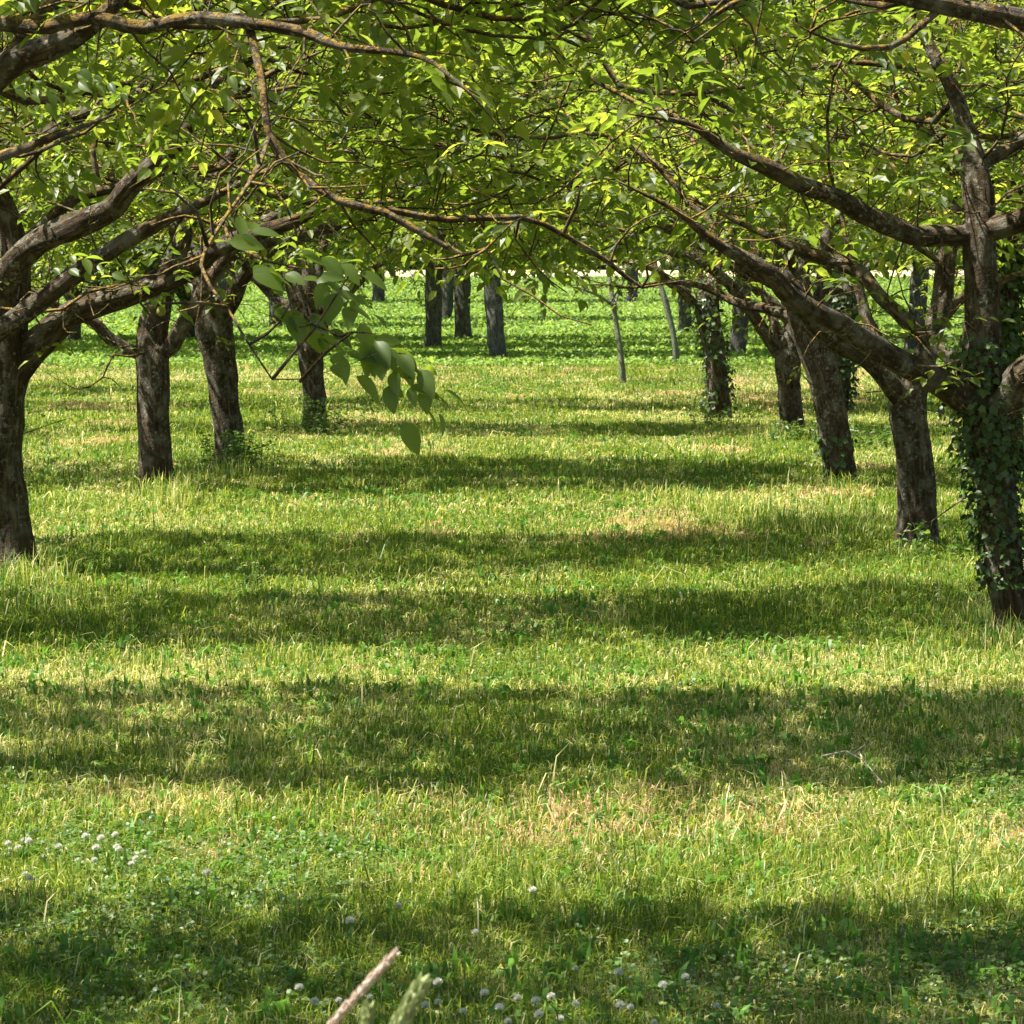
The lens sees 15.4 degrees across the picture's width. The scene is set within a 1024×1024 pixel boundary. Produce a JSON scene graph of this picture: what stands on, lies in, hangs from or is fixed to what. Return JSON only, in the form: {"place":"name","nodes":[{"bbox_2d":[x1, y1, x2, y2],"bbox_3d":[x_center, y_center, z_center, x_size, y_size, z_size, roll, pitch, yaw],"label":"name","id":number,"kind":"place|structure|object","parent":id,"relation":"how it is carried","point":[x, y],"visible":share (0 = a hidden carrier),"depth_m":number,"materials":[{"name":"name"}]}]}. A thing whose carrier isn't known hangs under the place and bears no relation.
{"place":"outdoors","nodes":[
{"label":"outdoors","id":0,"kind":"place"},
{"bbox_2d":[39,247,963,277],"bbox_3d":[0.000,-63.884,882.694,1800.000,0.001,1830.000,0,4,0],"label":"ground","id":1,"kind":"structure","parent":0,"point":[593,272],"depth_m":195.65,"materials":[{"name":"green plant"}]},
{"bbox_2d":[30,0,1021,269],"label":"woodland","id":2,"kind":"object","parent":1,"relation":"on","point":[618,124],"depth_m":209.48,"materials":[{"name":"green plant"}]},
{"bbox_2d":[0,356,1023,1023],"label":"meadow ground","id":3,"kind":"structure","parent":0,"point":[750,987],"depth_m":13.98,"materials":[{"name":"green plant"}]},
{"bbox_2d":[4,840,10,858],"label":"clover flower","id":4,"kind":"object","parent":3,"relation":"on","point":[6,842],"visible":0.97,"depth_m":13.56,"materials":[{"name":"white plant"}]},
{"bbox_2d":[22,871,28,889],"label":"clover flower","id":5,"kind":"object","parent":3,"relation":"on","point":[25,873],"visible":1,"depth_m":13.02,"materials":[{"name":"white plant"}]},
{"bbox_2d":[25,837,32,865],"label":"clover flower","id":6,"kind":"object","parent":3,"relation":"on","point":[29,840],"visible":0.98,"depth_m":13.47,"materials":[{"name":"white plant"}]},
{"bbox_2d":[27,875,33,897],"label":"clover flower","id":7,"kind":"object","parent":3,"relation":"on","point":[30,877],"visible":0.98,"depth_m":12.83,"materials":[{"name":"white plant"}]},
{"bbox_2d":[2,90,68,274],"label":"walnut tree","id":8,"kind":"object","parent":3,"relation":"on","point":[44,270],"visible":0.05,"depth_m":47.99,"materials":[{"name":"green plant"}]},
{"bbox_2d":[6,111,73,321],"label":"walnut tree","id":9,"kind":"object","parent":3,"relation":"on","point":[34,276],"visible":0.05,"depth_m":53.13,"materials":[{"name":"green plant"}]},
{"bbox_2d":[0,113,115,162],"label":"walnut tree","id":10,"kind":"object","parent":3,"relation":"on","point":[11,152],"visible":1,"depth_m":9.87,"materials":[{"name":"brown plant"}]},
{"bbox_2d":[55,843,62,860],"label":"clover flower","id":11,"kind":"object","parent":3,"relation":"on","point":[58,845],"visible":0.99,"depth_m":13.42,"materials":[{"name":"white plant"}]},
{"bbox_2d":[92,844,100,864],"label":"clover flower","id":12,"kind":"object","parent":3,"relation":"on","point":[94,846],"visible":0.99,"depth_m":13.48,"materials":[{"name":"white plant"}]},
{"bbox_2d":[97,834,106,860],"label":"clover flower","id":13,"kind":"object","parent":3,"relation":"on","point":[100,836],"visible":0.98,"depth_m":13.57,"materials":[{"name":"white plant"}]},
{"bbox_2d":[111,832,118,844],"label":"clover flower","id":14,"kind":"object","parent":3,"relation":"on","point":[114,834],"visible":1,"depth_m":13.75,"materials":[{"name":"white plant"}]},
{"bbox_2d":[115,846,121,874],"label":"clover flower","id":15,"kind":"object","parent":3,"relation":"on","point":[117,848],"visible":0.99,"depth_m":13.38,"materials":[{"name":"white plant"}]},
{"bbox_2d":[132,855,139,870],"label":"clover flower","id":16,"kind":"object","parent":3,"relation":"on","point":[136,857],"visible":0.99,"depth_m":13.23,"materials":[{"name":"white plant"}]},
{"bbox_2d":[204,868,210,882],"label":"clover flower","id":17,"kind":"object","parent":3,"relation":"on","point":[206,870],"visible":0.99,"depth_m":12.97,"materials":[{"name":"white plant"}]},
{"bbox_2d":[191,429,280,470],"bbox_3d":[-2.598,-0.569,35.528,0.809,0.426,0.698,-1,4,-17],"label":"weed clump","id":18,"kind":"object","parent":3,"relation":"on","point":[234,447],"visible":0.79,"depth_m":35.49,"materials":[{"name":"green plant"}]},
{"bbox_2d":[224,437,271,465],"bbox_3d":[-2.511,-0.564,36.093,0.461,0.331,0.384,0,4,0],"label":"weed clump","id":19,"kind":"object","parent":3,"relation":"on","point":[252,442],"visible":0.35,"depth_m":36.09,"materials":[{"name":"green plant"}]},
{"bbox_2d":[233,557,266,587],"bbox_3d":[-1.664,0.397,24.056,0.218,0.214,0.136,-1,4,-14],"label":"weed clump","id":20,"kind":"object","parent":3,"relation":"on","point":[247,574],"visible":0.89,"depth_m":24.05,"materials":[{"name":"green plant"}]},
{"bbox_2d":[0,0,548,347],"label":"walnut tree","id":21,"kind":"object","parent":3,"relation":"on","point":[29,309],"visible":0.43,"depth_m":20.98,"materials":[{"name":"green plant"}]},
{"bbox_2d":[294,983,303,1014],"bbox_3d":[-0.612,1.423,11.003,0.031,0.118,0.030,-12,12,-25],"label":"clover flower","id":22,"kind":"object","parent":3,"relation":"on","point":[299,986],"visible":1,"depth_m":10.99,"materials":[{"name":"white plant"}]},
{"bbox_2d":[0,0,600,428],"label":"walnut tree","id":23,"kind":"object","parent":3,"relation":"on","point":[312,386],"visible":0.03,"depth_m":42.99,"materials":[{"name":"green plant"}]},
{"bbox_2d":[27,1,584,401],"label":"walnut tree","id":24,"kind":"object","parent":3,"relation":"on","point":[307,289],"visible":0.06,"depth_m":48.88,"materials":[{"name":"green plant"}]},
{"bbox_2d":[0,0,612,492],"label":"walnut tree","id":25,"kind":"object","parent":3,"relation":"on","point":[152,350],"visible":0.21,"depth_m":32.70,"materials":[{"name":"green plant"}]},
{"bbox_2d":[310,997,319,1022],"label":"clover flower","id":26,"kind":"object","parent":3,"relation":"on","point":[314,1000],"visible":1,"depth_m":10.74,"materials":[{"name":"white plant"}]},
{"bbox_2d":[0,0,632,465],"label":"walnut tree","id":27,"kind":"object","parent":3,"relation":"on","point":[220,364],"visible":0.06,"depth_m":35.98,"materials":[{"name":"green plant"}]},
{"bbox_2d":[260,394,376,435],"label":"weed clump","id":28,"kind":"object","parent":3,"relation":"on","point":[322,428],"visible":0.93,"depth_m":41.82,"materials":[{"name":"green plant"}]},
{"bbox_2d":[0,0,661,577],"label":"walnut tree","id":29,"kind":"object","parent":3,"relation":"on","point":[24,352],"visible":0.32,"depth_m":24.77,"materials":[{"name":"green plant"}]},
{"bbox_2d":[335,997,341,1009],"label":"clover flower","id":30,"kind":"object","parent":3,"relation":"on","point":[338,999],"visible":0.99,"depth_m":10.90,"materials":[{"name":"white plant"}]},
{"bbox_2d":[345,916,354,946],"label":"clover flower","id":31,"kind":"object","parent":3,"relation":"on","point":[350,919],"visible":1,"depth_m":11.94,"materials":[{"name":"white plant"}]},
{"bbox_2d":[327,946,399,1023],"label":"grass seed head","id":32,"kind":"object","parent":3,"relation":"on","point":[357,994],"depth_m":5.26},
{"bbox_2d":[359,999,374,1023],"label":"grass seed head","id":33,"kind":"object","parent":3,"relation":"on","point":[367,1013],"depth_m":5.16,"materials":[{"name":"green"}]},
{"bbox_2d":[394,902,401,920],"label":"clover flower","id":34,"kind":"object","parent":3,"relation":"on","point":[398,904],"visible":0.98,"depth_m":12.42,"materials":[{"name":"white plant"}]},
{"bbox_2d":[0,0,798,454],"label":"walnut tree","id":35,"kind":"object","parent":3,"relation":"on","point":[62,30],"visible":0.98,"depth_m":14.64,"materials":[{"name":"green plant"}]},
{"bbox_2d":[390,970,432,1023],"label":"grass seed head","id":36,"kind":"object","parent":3,"relation":"on","point":[414,996],"depth_m":5.06,"materials":[{"name":"green plant"}]},
{"bbox_2d":[421,1001,428,1023],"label":"clover flower","id":37,"kind":"object","parent":3,"relation":"on","point":[425,1005],"visible":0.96,"depth_m":10.73,"materials":[{"name":"white plant"}]},
{"bbox_2d":[433,977,441,1000],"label":"clover flower","id":38,"kind":"object","parent":3,"relation":"on","point":[436,981],"visible":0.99,"depth_m":11.01,"materials":[{"name":"white plant"}]},
{"bbox_2d":[434,998,441,1021],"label":"clover flower","id":39,"kind":"object","parent":3,"relation":"on","point":[437,1000],"visible":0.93,"depth_m":10.87,"materials":[{"name":"white plant"}]},
{"bbox_2d":[459,1008,466,1023],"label":"clover flower","id":40,"kind":"object","parent":3,"relation":"on","point":[463,1011],"visible":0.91,"depth_m":10.71,"materials":[{"name":"white plant"}]},
{"bbox_2d":[472,929,478,956],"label":"clover flower","id":41,"kind":"object","parent":3,"relation":"on","point":[475,931],"visible":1,"depth_m":11.89,"materials":[{"name":"white plant"}]},
{"bbox_2d":[480,989,489,1022],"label":"clover flower","id":42,"kind":"object","parent":3,"relation":"on","point":[484,991],"visible":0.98,"depth_m":10.91,"materials":[{"name":"white plant"}]},
{"bbox_2d":[494,1003,504,1023],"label":"clover flower","id":43,"kind":"object","parent":3,"relation":"on","point":[499,1006],"visible":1,"depth_m":10.69,"materials":[{"name":"white plant"}]},
{"bbox_2d":[504,1017,511,1023],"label":"clover flower","id":44,"kind":"object","parent":3,"relation":"on","point":[508,1019],"visible":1,"depth_m":10.57,"materials":[{"name":"white plant"}]},
{"bbox_2d":[0,579,1023,1023],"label":"clover leaves","id":45,"kind":"object","parent":3,"relation":"on","point":[824,961],"visible":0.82,"depth_m":12.23,"materials":[{"name":"green plant"}]},
{"bbox_2d":[514,994,521,1008],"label":"clover flower","id":46,"kind":"object","parent":3,"relation":"on","point":[517,996],"visible":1,"depth_m":10.89,"materials":[{"name":"white plant"}]},
{"bbox_2d":[528,886,536,909],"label":"clover flower","id":47,"kind":"object","parent":3,"relation":"on","point":[533,889],"visible":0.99,"depth_m":12.60,"materials":[{"name":"white plant"}]},
{"bbox_2d":[531,996,539,1023],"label":"clover flower","id":48,"kind":"object","parent":3,"relation":"on","point":[536,999],"visible":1,"depth_m":10.75,"materials":[{"name":"white plant"}]},
{"bbox_2d":[534,1009,543,1023],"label":"clover flower","id":49,"kind":"object","parent":3,"relation":"on","point":[539,1012],"visible":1,"depth_m":10.54,"materials":[{"name":"white plant"}]},
{"bbox_2d":[64,0,1023,168],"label":"walnut tree","id":50,"kind":"object","parent":3,"relation":"on","point":[988,13],"visible":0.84,"depth_m":16.28,"materials":[{"name":"green plant"}]},
{"bbox_2d":[547,992,555,1017],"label":"clover flower","id":51,"kind":"object","parent":3,"relation":"on","point":[551,995],"visible":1,"depth_m":10.87,"materials":[{"name":"white plant"}]},
{"bbox_2d":[571,1000,579,1021],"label":"clover flower","id":52,"kind":"object","parent":3,"relation":"on","point":[576,1002],"visible":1,"depth_m":10.80,"materials":[{"name":"white plant"}]},
{"bbox_2d":[614,967,623,1011],"bbox_3d":[0.308,1.405,11.161,0.031,0.131,0.031,3,-7,29],"label":"clover flower","id":53,"kind":"object","parent":3,"relation":"on","point":[619,971],"visible":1,"depth_m":11.16,"materials":[{"name":"white plant"}]},
{"bbox_2d":[613,1000,625,1023],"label":"clover flower","id":54,"kind":"object","parent":3,"relation":"on","point":[620,1003],"visible":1,"depth_m":10.66,"materials":[{"name":"white plant"}]},
{"bbox_2d":[541,162,705,383],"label":"sapling","id":55,"kind":"object","parent":3,"relation":"on","point":[614,309],"visible":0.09,"depth_m":55.49,"materials":[{"name":"green plant"}]},
{"bbox_2d":[627,1004,633,1022],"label":"clover flower","id":56,"kind":"object","parent":3,"relation":"on","point":[630,1006],"visible":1,"depth_m":10.80,"materials":[{"name":"white plant"}]},
{"bbox_2d":[252,0,1023,637],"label":"walnut tree","id":57,"kind":"object","parent":3,"relation":"on","point":[980,390],"visible":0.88,"depth_m":21.07,"materials":[{"name":"green plant"}]},
{"bbox_2d":[658,980,667,1009],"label":"clover flower","id":58,"kind":"object","parent":3,"relation":"on","point":[662,983],"visible":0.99,"depth_m":11.01,"materials":[{"name":"white plant"}]},
{"bbox_2d":[681,973,689,994],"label":"clover flower","id":59,"kind":"object","parent":3,"relation":"on","point":[685,976],"visible":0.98,"depth_m":11.16,"materials":[{"name":"white plant"}]},
{"bbox_2d":[391,0,1023,546],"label":"walnut tree","id":60,"kind":"object","parent":3,"relation":"on","point":[915,470],"visible":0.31,"depth_m":27.03,"materials":[{"name":"green plant"}]},
{"bbox_2d":[713,1002,720,1023],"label":"clover flower","id":61,"kind":"object","parent":3,"relation":"on","point":[715,1004],"visible":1,"depth_m":10.80,"materials":[{"name":"white plant"}]},
{"bbox_2d":[480,0,959,418],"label":"walnut tree","id":62,"kind":"object","parent":3,"relation":"on","point":[706,315],"visible":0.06,"depth_m":45.15,"materials":[{"name":"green plant"}]},
{"bbox_2d":[689,408,759,429],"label":"weed clump","id":63,"kind":"object","parent":3,"relation":"on","point":[712,416],"visible":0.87,"depth_m":43.43,"materials":[{"name":"green plant"}]},
{"bbox_2d":[440,0,1023,487],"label":"walnut tree","id":64,"kind":"object","parent":3,"relation":"on","point":[834,440],"visible":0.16,"depth_m":33.24,"materials":[{"name":"green plant"}]},
{"bbox_2d":[477,0,1022,434],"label":"walnut tree","id":65,"kind":"object","parent":3,"relation":"on","point":[781,347],"visible":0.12,"depth_m":41.42,"materials":[{"name":"green plant"}]},
{"bbox_2d":[565,21,1019,398],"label":"walnut tree","id":66,"kind":"object","parent":3,"relation":"on","point":[792,260],"visible":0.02,"depth_m":49.81,"materials":[{"name":"green plant"}]},
{"bbox_2d":[767,417,817,441],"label":"weed clump","id":67,"kind":"object","parent":3,"relation":"on","point":[800,430],"visible":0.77,"depth_m":40.35,"materials":[{"name":"green plant"}]},
{"bbox_2d":[644,2,1023,410],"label":"walnut tree","id":68,"kind":"object","parent":3,"relation":"on","point":[845,365],"visible":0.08,"depth_m":47.06,"materials":[{"name":"green plant"}]},
{"bbox_2d":[822,745,881,782],"bbox_3d":[1.432,1.018,15.775,0.046,0.113,0.728,-1,4,-15],"label":"fallen twig","id":69,"kind":"object","parent":3,"relation":"on","point":[853,755],"visible":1,"depth_m":15.76,"materials":[{"name":"grey wood"}]},
{"bbox_2d":[814,416,894,450],"bbox_3d":[3.742,-0.783,38.838,1.296,0.376,0.865,2,5,30],"label":"weed clump","id":70,"kind":"object","parent":3,"relation":"on","point":[882,436],"visible":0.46,"depth_m":38.87,"materials":[{"name":"green plant"}]},
{"bbox_2d":[756,0,1023,472],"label":"walnut tree","id":71,"kind":"object","parent":3,"relation":"on","point":[1010,298],"visible":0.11,"depth_m":34.97,"materials":[{"name":"green plant"}]},
{"bbox_2d":[899,540,962,555],"bbox_3d":[2.901,0.260,26.428,0.470,0.132,0.479,0,4,0],"label":"weed clump","id":72,"kind":"object","parent":3,"relation":"on","point":[956,549],"visible":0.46,"depth_m":26.40,"materials":[{"name":"green plant"}]},
{"bbox_2d":[882,0,1023,207],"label":"walnut tree","id":73,"kind":"object","parent":3,"relation":"on","point":[1022,185],"visible":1,"depth_m":11.24,"materials":[{"name":"brown plant"}]},
{"bbox_2d":[892,518,1023,560],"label":"weed clump","id":74,"kind":"object","parent":3,"relation":"on","point":[927,533],"visible":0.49,"depth_m":26.11,"materials":[{"name":"green plant"}]},
{"bbox_2d":[913,91,1020,309],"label":"walnut tree","id":75,"kind":"object","parent":3,"relation":"on","point":[955,287],"visible":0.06,"depth_m":52.47,"materials":[{"name":"green plant"}]},
{"bbox_2d":[28,274,1023,367],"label":"field","id":76,"kind":"structure","parent":0,"point":[417,365],"depth_m":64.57,"materials":[{"name":"leafy green crop plants"},{"name":"leaves"}]},
{"bbox_2d":[8,38,142,315],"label":"tree","id":77,"kind":"object","parent":76,"relation":"on","point":[80,248],"visible":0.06,"depth_m":69.95,"materials":[{"name":"green plant"}]},
{"bbox_2d":[0,0,210,267],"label":"tree","id":78,"kind":"object","parent":76,"relation":"on","point":[156,264],"depth_m":68.21,"materials":[{"name":"green plant"}]},
{"bbox_2d":[2,49,254,341],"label":"tree","id":79,"kind":"object","parent":76,"relation":"on","point":[77,329],"visible":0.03,"depth_m":73.08,"materials":[{"name":"green plant"}]},
{"bbox_2d":[16,29,351,301],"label":"tree","id":80,"kind":"object","parent":76,"relation":"on","point":[150,268],"visible":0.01,"depth_m":72.94,"materials":[{"name":"green plant"}]},
{"bbox_2d":[13,39,385,338],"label":"tree","id":81,"kind":"object","parent":76,"relation":"on","point":[182,294],"visible":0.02,"depth_m":74.89,"materials":[{"name":"green plant"}]},
{"bbox_2d":[6,0,445,328],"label":"tree","id":82,"kind":"object","parent":76,"relation":"on","point":[223,285],"visible":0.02,"depth_m":65.50,"materials":[{"name":"green plant"}]},
{"bbox_2d":[109,49,448,327],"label":"tree","id":83,"kind":"object","parent":76,"relation":"on","point":[367,264],"visible":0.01,"depth_m":83.73,"materials":[{"name":"green plant"}]},
{"bbox_2d":[100,39,481,267],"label":"tree","id":84,"kind":"object","parent":76,"relation":"on","point":[279,260],"visible":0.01,"depth_m":69.28,"materials":[{"name":"green plant"}]},
{"bbox_2d":[272,33,535,300],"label":"tree","id":85,"kind":"object","parent":76,"relation":"on","point":[379,293],"visible":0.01,"depth_m":112.31,"materials":[{"name":"green plant"}]},
{"bbox_2d":[331,45,519,317],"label":"tree","id":86,"kind":"object","parent":76,"relation":"on","point":[447,307],"depth_m":91.17,"materials":[{"name":"brown plant"}]},
{"bbox_2d":[268,1,625,348],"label":"tree","id":87,"kind":"object","parent":76,"relation":"on","point":[433,325],"visible":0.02,"depth_m":69.19,"materials":[{"name":"grey plant"}]},
{"bbox_2d":[270,7,635,339],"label":"tree","id":88,"kind":"object","parent":76,"relation":"on","point":[462,297],"depth_m":74.82,"materials":[{"name":"grey plant"}]},
{"bbox_2d":[296,5,694,359],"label":"tree","id":89,"kind":"object","parent":76,"relation":"on","point":[493,304],"visible":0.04,"depth_m":63.90,"materials":[{"name":"grey plant"}]},
{"bbox_2d":[539,65,721,301],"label":"tree","id":90,"kind":"object","parent":76,"relation":"on","point":[632,275],"depth_m":110.97,"materials":[{"name":"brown plant"}]},
{"bbox_2d":[546,82,755,331],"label":"tree","id":91,"kind":"object","parent":76,"relation":"on","point":[684,321],"visible":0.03,"depth_m":80.08,"materials":[{"name":"green plant"}]},
{"bbox_2d":[591,216,728,363],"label":"sapling","id":92,"kind":"object","parent":76,"relation":"on","point":[668,314],"visible":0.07,"depth_m":62.24,"materials":[{"name":"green plant"}]},
{"bbox_2d":[559,26,935,354],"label":"tree","id":93,"kind":"object","parent":76,"relation":"on","point":[738,336],"visible":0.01,"depth_m":66.68,"materials":[{"name":"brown plant"}]},
{"bbox_2d":[581,11,936,330],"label":"tree","id":94,"kind":"object","parent":76,"relation":"on","point":[778,256],"visible":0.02,"depth_m":70.67,"materials":[{"name":"green plant"}]},
{"bbox_2d":[705,22,960,310],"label":"tree","id":95,"kind":"object","parent":76,"relation":"on","point":[854,295],"depth_m":98.67,"materials":[{"name":"green plant"}]},
{"bbox_2d":[680,1,991,308],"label":"tree","id":96,"kind":"object","parent":76,"relation":"on","point":[830,305],"depth_m":82.16,"materials":[{"name":"green plant"}]},
{"bbox_2d":[711,1,1023,349],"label":"tree","id":97,"kind":"object","parent":76,"relation":"on","point":[916,296],"visible":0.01,"depth_m":67.64,"materials":[{"name":"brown plant"}]},
{"bbox_2d":[805,2,1023,259],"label":"tree","id":98,"kind":"object","parent":76,"relation":"on","point":[943,98],"depth_m":74.35,"materials":[{"name":"green plant"}]},
{"bbox_2d":[811,30,1019,297],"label":"tree","id":99,"kind":"object","parent":76,"relation":"on","point":[959,268],"depth_m":95.25,"materials":[{"name":"green plant"}]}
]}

